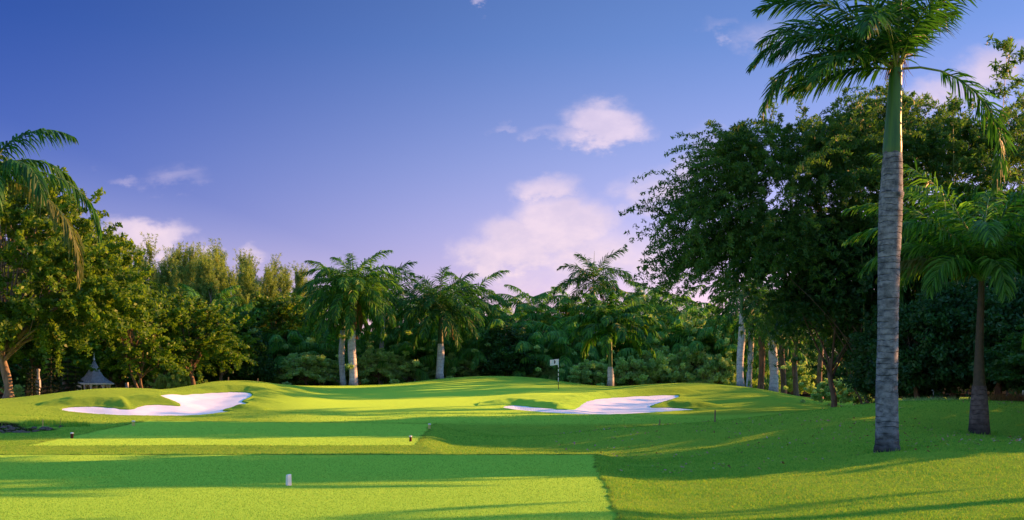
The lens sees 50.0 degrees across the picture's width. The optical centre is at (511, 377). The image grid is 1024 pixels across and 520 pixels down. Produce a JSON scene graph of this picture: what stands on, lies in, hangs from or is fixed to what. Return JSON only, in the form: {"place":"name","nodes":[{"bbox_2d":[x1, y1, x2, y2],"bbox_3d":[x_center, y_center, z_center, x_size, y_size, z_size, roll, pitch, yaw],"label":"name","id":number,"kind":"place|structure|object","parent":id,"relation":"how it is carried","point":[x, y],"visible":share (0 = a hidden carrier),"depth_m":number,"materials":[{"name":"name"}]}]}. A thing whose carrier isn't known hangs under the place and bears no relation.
{"place":"outdoors","nodes":[
{"label":"outdoors","id":0,"kind":"place"},
{"bbox_2d":[18,418,90,426],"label":"tall grass","id":1,"kind":"structure","parent":0,"point":[50,422],"depth_m":47.47,"materials":[{"name":"green plant"}]},
{"bbox_2d":[0,376,1023,519],"bbox_3d":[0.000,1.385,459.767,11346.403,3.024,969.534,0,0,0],"label":"ground","id":2,"kind":"structure","parent":0,"point":[461,397],"depth_m":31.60,"materials":[{"name":"green plant"}]},
{"bbox_2d":[1,208,82,373],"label":"broadleaf tree","id":3,"kind":"object","parent":2,"relation":"on","point":[43,349],"visible":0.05,"depth_m":83.57,"materials":[{"name":"green plant"}]},
{"bbox_2d":[0,128,102,289],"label":"palm tree","id":4,"kind":"object","parent":2,"relation":"on","point":[29,174],"visible":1,"depth_m":24.72,"materials":[{"name":"green plant"}]},
{"bbox_2d":[40,356,64,394],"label":"tiered conifer","id":5,"kind":"object","parent":2,"relation":"on","point":[45,384],"visible":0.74,"depth_m":75.83,"materials":[{"name":"green plant"}]},
{"bbox_2d":[0,290,113,392],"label":"broadleaf tree","id":6,"kind":"object","parent":2,"relation":"on","point":[36,355],"visible":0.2,"depth_m":87.24,"materials":[{"name":"green plant"}]},
{"bbox_2d":[0,157,169,398],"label":"broadleaf tree","id":7,"kind":"object","parent":2,"relation":"on","point":[99,294],"visible":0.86,"depth_m":69.65,"materials":[{"name":"green plant"}]},
{"bbox_2d":[74,358,113,389],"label":"gazebo","id":8,"kind":"object","parent":2,"relation":"on","point":[96,378],"visible":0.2,"depth_m":87.40,"materials":[{"name":"grey"}]},
{"bbox_2d":[69,327,155,387],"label":"broadleaf tree","id":9,"kind":"object","parent":2,"relation":"on","point":[107,375],"visible":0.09,"depth_m":93.82,"materials":[{"name":"green plant"}]},
{"bbox_2d":[84,293,197,387],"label":"broadleaf tree","id":10,"kind":"object","parent":2,"relation":"on","point":[128,361],"visible":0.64,"depth_m":79.49,"materials":[{"name":"green plant"}]},
{"bbox_2d":[130,232,160,387],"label":"feathery pine","id":11,"kind":"object","parent":2,"relation":"on","point":[150,253],"visible":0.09,"depth_m":124.03,"materials":[{"name":"green plant"}]},
{"bbox_2d":[93,293,212,382],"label":"broadleaf tree","id":12,"kind":"object","parent":2,"relation":"on","point":[151,367],"visible":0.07,"depth_m":91.12,"materials":[{"name":"green plant"}]},
{"bbox_2d":[138,368,171,388],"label":"bush","id":13,"kind":"object","parent":2,"relation":"on","point":[160,381],"visible":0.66,"depth_m":87.75,"materials":[{"name":"green plant"}]},
{"bbox_2d":[62,392,251,415],"bbox_3d":[-17.627,1.479,62.577,8.600,1.141,15.608,0,0,23],"label":"sand bunker","id":14,"kind":"object","parent":2,"relation":"on","point":[201,404],"visible":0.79,"depth_m":60.86},
{"bbox_2d":[153,245,184,374],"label":"feathery pine","id":15,"kind":"object","parent":2,"relation":"on","point":[167,275],"visible":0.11,"depth_m":121.29,"materials":[{"name":"green plant"}]},
{"bbox_2d":[151,243,188,382],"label":"feathery pine","id":16,"kind":"object","parent":2,"relation":"on","point":[180,255],"visible":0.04,"depth_m":133.63,"materials":[{"name":"green plant"}]},
{"bbox_2d":[149,346,206,388],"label":"bush","id":17,"kind":"object","parent":2,"relation":"on","point":[178,380],"visible":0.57,"depth_m":87.64,"materials":[{"name":"green plant"}]},
{"bbox_2d":[172,242,201,379],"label":"feathery pine","id":18,"kind":"object","parent":2,"relation":"on","point":[191,252],"visible":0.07,"depth_m":127.06,"materials":[{"name":"green plant"}]},
{"bbox_2d":[129,286,257,384],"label":"broadleaf tree","id":19,"kind":"object","parent":2,"relation":"on","point":[217,340],"visible":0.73,"depth_m":82.91,"materials":[{"name":"green plant"}]},
{"bbox_2d":[163,283,247,311],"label":"coconut palm","id":20,"kind":"object","parent":2,"relation":"on","point":[194,293],"visible":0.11,"depth_m":118.25,"materials":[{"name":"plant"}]},
{"bbox_2d":[186,252,227,311],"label":"feathery pine","id":21,"kind":"object","parent":2,"relation":"on","point":[206,286],"visible":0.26,"depth_m":121.96,"materials":[{"name":"green plant"}]},
{"bbox_2d":[202,238,241,311],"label":"feathery pine","id":22,"kind":"object","parent":2,"relation":"on","point":[229,281],"visible":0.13,"depth_m":126.01,"materials":[{"name":"green plant"}]},
{"bbox_2d":[186,293,268,380],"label":"broadleaf tree","id":23,"kind":"object","parent":2,"relation":"on","point":[245,336],"visible":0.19,"depth_m":92.23,"materials":[{"name":"green plant"}]},
{"bbox_2d":[198,311,279,382],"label":"dense tree","id":24,"kind":"object","parent":2,"relation":"on","point":[260,371],"visible":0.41,"depth_m":94.24,"materials":[{"name":"green plant"}]},
{"bbox_2d":[228,248,263,292],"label":"feathery pine","id":25,"kind":"object","parent":2,"relation":"on","point":[244,259],"visible":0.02,"depth_m":132.07,"materials":[{"name":"green plant"}]},
{"bbox_2d":[232,255,268,323],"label":"feathery pine","id":26,"kind":"object","parent":2,"relation":"on","point":[247,284],"visible":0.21,"depth_m":121.69,"materials":[{"name":"green plant"}]},
{"bbox_2d":[258,262,284,320],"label":"feathery pine","id":27,"kind":"object","parent":2,"relation":"on","point":[271,287],"visible":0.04,"depth_m":125.57,"materials":[{"name":"green plant"}]},
{"bbox_2d":[239,291,330,358],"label":"broadleaf tree","id":28,"kind":"object","parent":2,"relation":"on","point":[280,308],"visible":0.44,"depth_m":101.98,"materials":[{"name":"green plant"}]},
{"bbox_2d":[275,261,295,303],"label":"feathery pine","id":29,"kind":"object","parent":2,"relation":"on","point":[285,282],"visible":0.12,"depth_m":133.37,"materials":[{"name":"green plant"}]},
{"bbox_2d":[262,325,334,385],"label":"coconut palm","id":30,"kind":"object","parent":2,"relation":"on","point":[278,359],"visible":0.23,"depth_m":98.87,"materials":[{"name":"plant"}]},
{"bbox_2d":[262,321,338,385],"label":"coconut palm","id":31,"kind":"object","parent":2,"relation":"on","point":[275,346],"visible":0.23,"depth_m":99.79,"materials":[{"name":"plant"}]},
{"bbox_2d":[287,263,313,332],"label":"feathery pine","id":32,"kind":"object","parent":2,"relation":"on","point":[299,278],"visible":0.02,"depth_m":124.05,"materials":[{"name":"green plant"}]},
{"bbox_2d":[205,328,402,385],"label":"bush","id":33,"kind":"object","parent":2,"relation":"on","point":[296,368],"visible":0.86,"depth_m":96.02,"materials":[{"name":"green plant"}]},
{"bbox_2d":[269,336,372,385],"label":"coconut palm","id":34,"kind":"object","parent":2,"relation":"on","point":[312,354],"visible":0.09,"depth_m":100.38,"materials":[{"name":"green plant"}]},
{"bbox_2d":[273,314,375,385],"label":"coconut palm","id":35,"kind":"object","parent":2,"relation":"on","point":[326,336],"visible":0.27,"depth_m":101.47,"materials":[{"name":"green plant"}]},
{"bbox_2d":[292,259,388,385],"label":"royal palm","id":36,"kind":"object","parent":2,"relation":"on","point":[331,326],"visible":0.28,"depth_m":95.81,"materials":[{"name":"green plant"}]},
{"bbox_2d":[295,250,403,384],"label":"royal palm","id":37,"kind":"object","parent":2,"relation":"on","point":[353,285],"visible":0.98,"depth_m":90.88,"materials":[{"name":"green plant"}]},
{"bbox_2d":[299,324,455,384],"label":"bush","id":38,"kind":"object","parent":2,"relation":"on","point":[367,363],"visible":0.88,"depth_m":97.22,"materials":[{"name":"green plant"}]},
{"bbox_2d":[340,260,423,383],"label":"royal palm","id":39,"kind":"object","parent":2,"relation":"on","point":[401,278],"visible":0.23,"depth_m":100.59,"materials":[{"name":"green plant"}]},
{"bbox_2d":[357,302,433,351],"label":"coconut palm","id":40,"kind":"object","parent":2,"relation":"on","point":[386,346],"visible":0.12,"depth_m":104.56,"materials":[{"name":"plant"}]},
{"bbox_2d":[356,326,455,384],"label":"coconut palm","id":41,"kind":"object","parent":2,"relation":"on","point":[431,358],"visible":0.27,"depth_m":98.57,"materials":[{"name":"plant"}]},
{"bbox_2d":[362,315,450,380],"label":"coconut palm","id":42,"kind":"object","parent":2,"relation":"on","point":[407,338],"visible":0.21,"depth_m":101.36,"materials":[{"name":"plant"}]},
{"bbox_2d":[358,341,457,384],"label":"bush","id":43,"kind":"object","parent":2,"relation":"on","point":[408,366],"visible":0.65,"depth_m":98.24,"materials":[{"name":"green plant"}]},
{"bbox_2d":[370,317,463,383],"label":"coconut palm","id":44,"kind":"object","parent":2,"relation":"on","point":[393,347],"visible":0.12,"depth_m":101.42,"materials":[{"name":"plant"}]},
{"bbox_2d":[389,343,482,376],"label":"bush","id":45,"kind":"object","parent":2,"relation":"on","point":[467,365],"visible":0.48,"depth_m":99.30,"materials":[{"name":"green plant"}]},
{"bbox_2d":[393,265,490,378],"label":"royal palm","id":46,"kind":"object","parent":2,"relation":"on","point":[446,312],"visible":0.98,"depth_m":94.21,"materials":[{"name":"green plant"}]},
{"bbox_2d":[411,313,504,380],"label":"coconut palm","id":47,"kind":"object","parent":2,"relation":"on","point":[470,345],"visible":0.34,"depth_m":99.48,"materials":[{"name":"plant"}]},
{"bbox_2d":[429,270,508,347],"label":"royal palm","id":48,"kind":"object","parent":2,"relation":"on","point":[493,308],"visible":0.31,"depth_m":103.60,"materials":[{"name":"green plant"}]},
{"bbox_2d":[445,312,536,375],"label":"coconut palm","id":49,"kind":"object","parent":2,"relation":"on","point":[475,360],"visible":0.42,"depth_m":98.61,"materials":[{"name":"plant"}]},
{"bbox_2d":[478,317,538,375],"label":"bush","id":50,"kind":"object","parent":2,"relation":"on","point":[503,336],"visible":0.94,"depth_m":97.62,"materials":[{"name":"green plant"}]},
{"bbox_2d":[476,307,578,358],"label":"coconut palm","id":51,"kind":"object","parent":2,"relation":"on","point":[529,325],"visible":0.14,"depth_m":103.29,"materials":[{"name":"green plant"}]},
{"bbox_2d":[484,316,574,376],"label":"coconut palm","id":52,"kind":"object","parent":2,"relation":"on","point":[530,347],"visible":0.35,"depth_m":98.20,"materials":[{"name":"green plant"}]},
{"bbox_2d":[496,283,578,340],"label":"coconut palm","id":53,"kind":"object","parent":2,"relation":"on","point":[524,306],"visible":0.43,"depth_m":107.46,"materials":[{"name":"green plant"}]},
{"bbox_2d":[505,295,585,343],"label":"coconut palm","id":54,"kind":"object","parent":2,"relation":"on","point":[563,301],"visible":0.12,"depth_m":106.08,"materials":[{"name":"green plant"}]},
{"bbox_2d":[494,331,605,384],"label":"coconut palm","id":55,"kind":"object","parent":2,"relation":"on","point":[562,340],"visible":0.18,"depth_m":98.50,"materials":[{"name":"green plant"}]},
{"bbox_2d":[512,343,589,377],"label":"bush","id":56,"kind":"object","parent":2,"relation":"on","point":[544,369],"visible":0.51,"depth_m":99.25,"materials":[{"name":"green plant"}]},
{"bbox_2d":[514,316,618,384],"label":"coconut palm","id":57,"kind":"object","parent":2,"relation":"on","point":[578,359],"visible":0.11,"depth_m":100.81,"materials":[{"name":"green plant"}]},
{"bbox_2d":[516,302,630,382],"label":"coconut palm","id":58,"kind":"object","parent":2,"relation":"on","point":[567,359],"visible":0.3,"depth_m":99.33,"materials":[{"name":"green plant"}]},
{"bbox_2d":[534,342,620,384],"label":"bush","id":59,"kind":"object","parent":2,"relation":"on","point":[579,373],"visible":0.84,"depth_m":94.45,"materials":[{"name":"green plant"}]},
{"bbox_2d":[552,248,633,383],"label":"royal palm","id":60,"kind":"object","parent":2,"relation":"on","point":[595,286],"visible":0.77,"depth_m":105.67,"materials":[{"name":"green plant"}]},
{"bbox_2d":[504,395,692,413],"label":"sand bunker","id":61,"kind":"object","parent":2,"relation":"on","point":[631,405],"visible":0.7,"depth_m":66.56},
{"bbox_2d":[559,290,663,385],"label":"royal palm","id":62,"kind":"object","parent":2,"relation":"on","point":[609,324],"visible":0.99,"depth_m":86.21,"materials":[{"name":"green plant"}]},
{"bbox_2d":[570,338,671,385],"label":"bush","id":63,"kind":"object","parent":2,"relation":"on","point":[624,374],"visible":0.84,"depth_m":93.39,"materials":[{"name":"green plant"}]},
{"bbox_2d":[595,325,689,385],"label":"coconut palm","id":64,"kind":"object","parent":2,"relation":"on","point":[622,352],"visible":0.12,"depth_m":96.52,"materials":[{"name":"green plant"}]},
{"bbox_2d":[598,274,698,336],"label":"coconut palm","id":65,"kind":"object","parent":2,"relation":"on","point":[659,297],"visible":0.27,"depth_m":103.01,"materials":[{"name":"green plant"}]},
{"bbox_2d":[616,281,720,353],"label":"coconut palm","id":66,"kind":"object","parent":2,"relation":"on","point":[667,298],"visible":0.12,"depth_m":106.45,"materials":[{"name":"green plant"}]},
{"bbox_2d":[619,307,721,373],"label":"coconut palm","id":67,"kind":"object","parent":2,"relation":"on","point":[677,321],"visible":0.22,"depth_m":96.53,"materials":[{"name":"green plant"}]},
{"bbox_2d":[620,317,732,382],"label":"bush","id":68,"kind":"object","parent":2,"relation":"on","point":[698,360],"visible":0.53,"depth_m":93.16,"materials":[{"name":"green plant"}]},
{"bbox_2d":[596,311,757,385],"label":"bush","id":69,"kind":"object","parent":2,"relation":"on","point":[660,361],"visible":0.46,"depth_m":93.73,"materials":[{"name":"green plant"}]},
{"bbox_2d":[650,291,732,344],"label":"coconut palm","id":70,"kind":"object","parent":2,"relation":"on","point":[682,315],"visible":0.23,"depth_m":98.75,"materials":[{"name":"green plant"}]},
{"bbox_2d":[659,315,752,385],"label":"coconut palm","id":71,"kind":"object","parent":2,"relation":"on","point":[695,345],"visible":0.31,"depth_m":95.09,"materials":[{"name":"green plant"}]},
{"bbox_2d":[670,304,758,358],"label":"coconut palm","id":72,"kind":"object","parent":2,"relation":"on","point":[701,333],"visible":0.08,"depth_m":96.35,"materials":[{"name":"green plant"}]},
{"bbox_2d":[657,327,780,389],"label":"bush","id":73,"kind":"object","parent":2,"relation":"on","point":[724,373],"visible":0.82,"depth_m":91.44,"materials":[{"name":"green plant"}]},
{"bbox_2d":[655,325,788,391],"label":"coconut palm","id":74,"kind":"object","parent":2,"relation":"on","point":[733,347],"visible":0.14,"depth_m":93.18,"materials":[{"name":"green plant"}]},
{"bbox_2d":[682,317,779,379],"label":"coconut palm","id":75,"kind":"object","parent":2,"relation":"on","point":[719,343],"visible":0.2,"depth_m":94.23,"materials":[{"name":"green plant"}]},
{"bbox_2d":[699,273,772,386],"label":"royal palm","id":76,"kind":"object","parent":2,"relation":"on","point":[740,363],"visible":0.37,"depth_m":81.80,"materials":[{"name":"green plant"}]},
{"bbox_2d":[708,274,770,387],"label":"royal palm","id":77,"kind":"object","parent":2,"relation":"on","point":[750,358],"visible":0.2,"depth_m":83.82,"materials":[{"name":"green plant"}]},
{"bbox_2d":[714,273,787,388],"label":"royal palm","id":78,"kind":"object","parent":2,"relation":"on","point":[761,375],"visible":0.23,"depth_m":84.81,"materials":[{"name":"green plant"}]},
{"bbox_2d":[720,294,808,391],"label":"royal palm","id":79,"kind":"object","parent":2,"relation":"on","point":[773,381],"visible":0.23,"depth_m":82.73,"materials":[{"name":"grey plant"}]},
{"bbox_2d":[744,307,827,393],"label":"royal palm","id":80,"kind":"object","parent":2,"relation":"on","point":[782,373],"visible":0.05,"depth_m":86.82,"materials":[{"name":"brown plant"}]},
{"bbox_2d":[757,339,825,393],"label":"bush","id":81,"kind":"object","parent":2,"relation":"on","point":[801,369],"visible":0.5,"depth_m":98.34,"materials":[{"name":"green plant"}]},
{"bbox_2d":[618,77,975,403],"bbox_3d":[13.408,-6.241,52.658,18.289,16.349,12.639,0,0,-24],"label":"spreading tree","id":82,"kind":"object","parent":2,"relation":"on","point":[714,243],"visible":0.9,"depth_m":50.47,"materials":[{"name":"green plant"}]},
{"bbox_2d":[764,298,831,395],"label":"royal palm","id":83,"kind":"object","parent":2,"relation":"on","point":[795,383],"visible":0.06,"depth_m":83.83,"materials":[{"name":"brown plant"}]},
{"bbox_2d":[734,299,866,403],"bbox_3d":[17.052,-1.513,59.955,9.810,7.137,8.334,0,0,19],"label":"drooping tree","id":84,"kind":"object","parent":2,"relation":"on","point":[764,329],"visible":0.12,"depth_m":59.16,"materials":[{"name":"green plant"}]},
{"bbox_2d":[778,344,827,386],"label":"woodland tree","id":85,"kind":"object","parent":2,"relation":"on","point":[808,356],"visible":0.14,"depth_m":119.87,"materials":[{"name":"green plant"}]},
{"bbox_2d":[780,361,850,402],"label":"bush","id":86,"kind":"object","parent":2,"relation":"on","point":[818,395],"visible":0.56,"depth_m":69.67,"materials":[{"name":"green plant"}]},
{"bbox_2d":[715,183,946,406],"bbox_3d":[16.868,-3.882,55.111,13.111,11.975,9.708,0,0,0],"label":"dense tree","id":87,"kind":"object","parent":2,"relation":"on","point":[840,306],"visible":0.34,"depth_m":52.96,"materials":[{"name":"green plant"}]},
{"bbox_2d":[813,367,873,405],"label":"bush","id":88,"kind":"object","parent":2,"relation":"on","point":[850,397],"visible":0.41,"depth_m":67.80,"materials":[{"name":"green plant"}]},
{"bbox_2d":[833,96,877,402],"bbox_3d":[16.399,-5.787,51.943,2.198,15.109,2.096,0,0,-32],"label":"bamboo stem","id":89,"kind":"object","parent":2,"relation":"on","point":[853,222],"visible":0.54,"depth_m":51.84,"materials":[{"name":"green plant"}]},
{"bbox_2d":[746,0,1017,452],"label":"royal palm","id":90,"kind":"object","parent":2,"relation":"on","point":[866,46],"visible":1,"depth_m":24.81,"materials":[{"name":"green plant"}]},
{"bbox_2d":[837,305,939,403],"bbox_3d":[17.003,-0.828,49.071,4.191,4.919,4.068,0,0,-31],"label":"tall shrub","id":91,"kind":"object","parent":2,"relation":"on","point":[863,365],"visible":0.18,"depth_m":48.98,"materials":[{"name":"green plant"}]},
{"bbox_2d":[780,73,1023,327],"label":"spreading tree","id":92,"kind":"object","parent":2,"relation":"on","point":[976,136],"visible":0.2,"depth_m":53.34,"materials":[{"name":"green plant"}]},
{"bbox_2d":[866,285,964,399],"bbox_3d":[16.903,-1.321,45.959,4.324,5.354,4.112,0,0,30],"label":"tall shrub","id":93,"kind":"object","parent":2,"relation":"on","point":[924,359],"visible":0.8,"depth_m":44.94,"materials":[{"name":"green plant"}]},
{"bbox_2d":[837,172,1023,399],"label":"royal palm","id":94,"kind":"object","parent":2,"relation":"on","point":[968,199],"visible":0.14,"depth_m":50.90,"materials":[{"name":"green plant"}]},
{"bbox_2d":[841,153,1023,434],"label":"royal palm","id":95,"kind":"object","parent":2,"relation":"on","point":[982,256],"visible":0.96,"depth_m":31.60,"materials":[{"name":"green plant"}]},
{"bbox_2d":[905,274,997,399],"bbox_3d":[18.969,-1.818,47.032,4.223,6.468,4.731,0,0,-3],"label":"tall shrub","id":96,"kind":"object","parent":2,"relation":"on","point":[952,295],"visible":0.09,"depth_m":46.22,"materials":[{"name":"green plant"}]},
{"bbox_2d":[931,91,977,283],"bbox_3d":[20.551,-5.792,50.996,2.363,14.763,2.310,0,0,-18],"label":"tree","id":97,"kind":"object","parent":2,"relation":"on","point":[957,165],"visible":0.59,"depth_m":51.03,"materials":[{"name":"green plant"}]},
{"bbox_2d":[936,165,1023,289],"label":"royal palm","id":98,"kind":"object","parent":2,"relation":"on","point":[958,187],"visible":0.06,"depth_m":50.85,"materials":[{"name":"green plant"}]},
{"bbox_2d":[940,276,1023,397],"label":"tall shrub","id":99,"kind":"object","parent":2,"relation":"on","point":[993,305],"visible":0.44,"depth_m":44.31,"materials":[{"name":"green plant"}]},
{"bbox_2d":[972,34,1020,395],"bbox_3d":[22.170,-7.130,50.011,1.988,17.310,2.633,0,0,30],"label":"bamboo stem","id":100,"kind":"object","parent":2,"relation":"on","point":[1003,74],"visible":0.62,"depth_m":49.89,"materials":[{"name":"green plant"}]},
{"bbox_2d":[970,318,1023,380],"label":"bush","id":101,"kind":"object","parent":2,"relation":"on","point":[1012,355],"visible":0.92,"depth_m":41.37,"materials":[{"name":"green plant"}]},
{"bbox_2d":[991,278,1023,391],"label":"woodland tree","id":102,"kind":"object","parent":2,"relation":"on","point":[1021,282],"visible":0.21,"depth_m":43.45,"materials":[{"name":"green plant"}]},
{"bbox_2d":[994,42,1023,394],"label":"bamboo stem","id":103,"kind":"object","parent":2,"relation":"on","point":[1016,176],"visible":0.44,"depth_m":49.07,"materials":[{"name":"green plant"}]},
{"bbox_2d":[0,0,1023,350],"label":"sky","id":104,"kind":"structure","parent":0,"point":[485,138],"materials":[{"name":"blue"}]},
{"bbox_2d":[551,400,1023,472],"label":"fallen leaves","id":105,"kind":"object","parent":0,"point":[804,443],"visible":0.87,"depth_m":31.22,"materials":[{"name":"green plant"}]},
{"bbox_2d":[988,392,1023,400],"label":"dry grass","id":106,"kind":"structure","parent":0,"point":[1003,397],"depth_m":41.82,"materials":[{"name":"brown plant"}]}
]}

